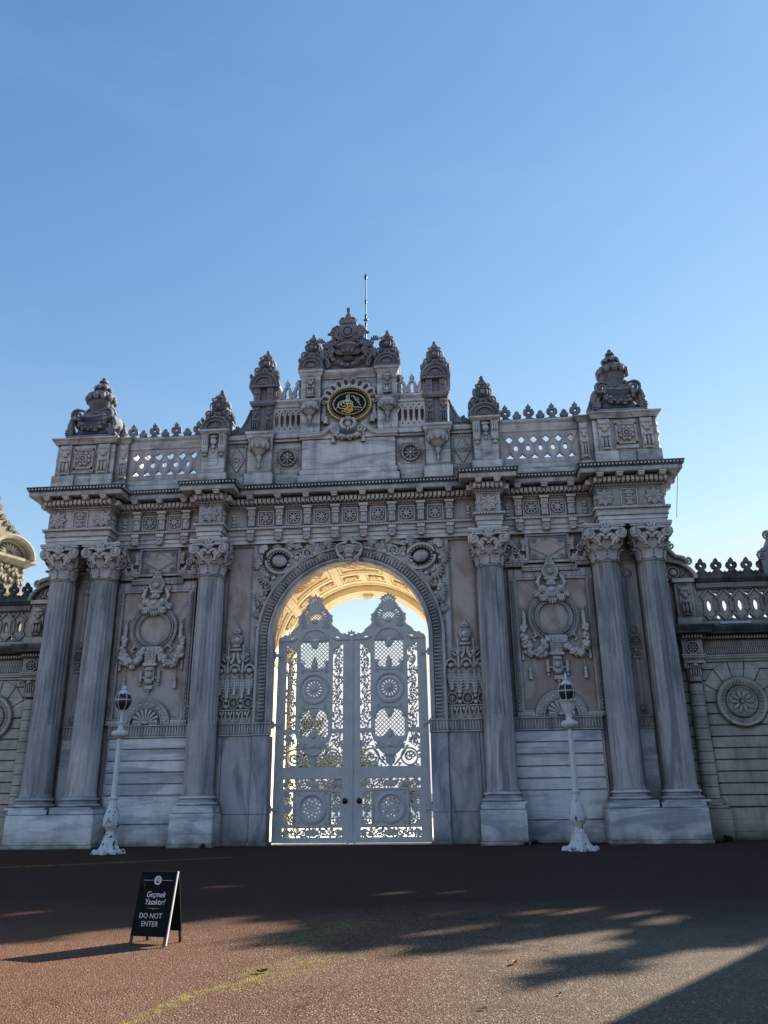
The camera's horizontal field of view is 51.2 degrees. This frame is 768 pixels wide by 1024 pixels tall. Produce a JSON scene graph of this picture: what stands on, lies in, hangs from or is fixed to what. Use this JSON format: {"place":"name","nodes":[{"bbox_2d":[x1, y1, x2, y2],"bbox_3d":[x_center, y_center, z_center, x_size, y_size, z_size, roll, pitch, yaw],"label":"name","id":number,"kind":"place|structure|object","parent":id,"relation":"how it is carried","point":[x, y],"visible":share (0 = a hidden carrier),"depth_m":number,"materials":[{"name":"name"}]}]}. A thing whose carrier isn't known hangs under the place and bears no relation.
{"place":"outdoors","nodes":[
{"label":"outdoors","id":0,"kind":"place"},
{"bbox_2d":[278,818,433,843],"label":"garden path","id":1,"kind":"structure","parent":0,"point":[368,829],"depth_m":32.60,"materials":[{"name":"stone"}]},
{"bbox_2d":[294,711,342,828],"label":"tree","id":2,"kind":"object","parent":1,"relation":"on","point":[326,759],"visible":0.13,"depth_m":44.28,"materials":[{"name":"green plant"}]},
{"bbox_2d":[305,737,387,815],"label":"tree","id":3,"kind":"object","parent":1,"relation":"on","point":[361,751],"visible":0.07,"depth_m":47.50,"materials":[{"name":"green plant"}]},
{"bbox_2d":[378,779,418,812],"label":"tree","id":4,"kind":"object","parent":1,"relation":"on","point":[410,791],"visible":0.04,"depth_m":51.40,"materials":[{"name":"plant"}]},
{"bbox_2d":[304,808,432,817],"bbox_3d":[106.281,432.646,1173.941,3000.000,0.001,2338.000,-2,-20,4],"label":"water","id":5,"kind":"structure","parent":0,"point":[333,813],"depth_m":134.58,"materials":[{"name":"white"}]},
{"bbox_2d":[0,817,767,1023],"bbox_3d":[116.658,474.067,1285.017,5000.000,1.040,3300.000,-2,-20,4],"label":"ground","id":6,"kind":"structure","parent":0,"point":[606,933],"depth_m":8.96,"materials":[{"name":"asphalt"}]},
{"bbox_2d":[0,496,37,639],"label":"pavilion","id":7,"kind":"structure","parent":6,"relation":"on","point":[17,554],"depth_m":55.12,"materials":[{"name":"stone"}]},
{"bbox_2d":[0,576,49,845],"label":"boundary wall","id":8,"kind":"structure","parent":6,"relation":"on","point":[20,651],"depth_m":26.02,"materials":[{"name":"stone"}]},
{"bbox_2d":[90,685,131,854],"bbox_3d":[-7.245,6.918,21.746,0.884,4.380,0.884,6,-21,-17],"label":"lamp post","id":9,"kind":"object","parent":6,"relation":"on","point":[111,818],"visible":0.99,"depth_m":21.39,"materials":[{"name":"white metal"}]},
{"bbox_2d":[129,871,181,946],"bbox_3d":[-2.500,4.377,8.889,0.479,0.731,0.329,-8,-21,18],"label":"sandwich board","id":10,"kind":"object","parent":6,"relation":"on","point":[157,913],"visible":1,"depth_m":8.84,"materials":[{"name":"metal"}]},
{"bbox_2d":[255,968,267,971],"bbox_3d":[-1.122,4.177,7.306,0.121,0.032,0.060,12,-24,-32],"label":"fallen leaf","id":11,"kind":"object","parent":6,"relation":"on","point":[261,970],"visible":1,"depth_m":7.32,"materials":[{"name":"brown plant"}]},
{"bbox_2d":[0,307,714,849],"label":"palace gate","id":12,"kind":"structure","parent":6,"relation":"on","point":[190,611],"depth_m":25.00,"materials":[{"name":"stone"}]},
{"bbox_2d":[363,273,367,338],"bbox_3d":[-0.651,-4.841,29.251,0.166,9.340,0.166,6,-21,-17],"label":"lightning rod","id":13,"kind":"object","parent":12,"relation":"on","point":[365,320],"visible":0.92,"depth_m":30.26,"materials":[{"name":"black metal"}]},
{"bbox_2d":[558,673,599,851],"bbox_3d":[4.850,6.339,20.617,0.884,4.410,0.884,6,-21,-17],"label":"lamp post","id":14,"kind":"object","parent":6,"relation":"on","point":[580,841],"visible":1,"depth_m":20.32,"materials":[{"name":"white metal"}]},
{"bbox_2d":[665,530,767,841],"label":"boundary wall","id":15,"kind":"structure","parent":6,"relation":"on","point":[724,670],"depth_m":24.16,"materials":[{"name":"stone"}]},
{"bbox_2d":[720,621,750,623],"bbox_3d":[10.745,3.382,24.524,0.900,0.070,0.090,-2,-20,4],"label":"strip light","id":16,"kind":"object","parent":15,"relation":"on","point":[747,622],"visible":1,"depth_m":24.50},
{"bbox_2d":[723,835,733,841],"bbox_3d":[9.590,9.058,22.310,0.387,0.216,0.380,-2,-20,4],"label":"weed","id":17,"kind":"object","parent":6,"relation":"on","point":[728,838],"visible":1,"depth_m":22.26,"materials":[{"name":"plant"}]},
{"bbox_2d":[0,0,767,804],"label":"sky","id":18,"kind":"structure","parent":0,"point":[192,191],"materials":[{"name":"blue"}]}
]}

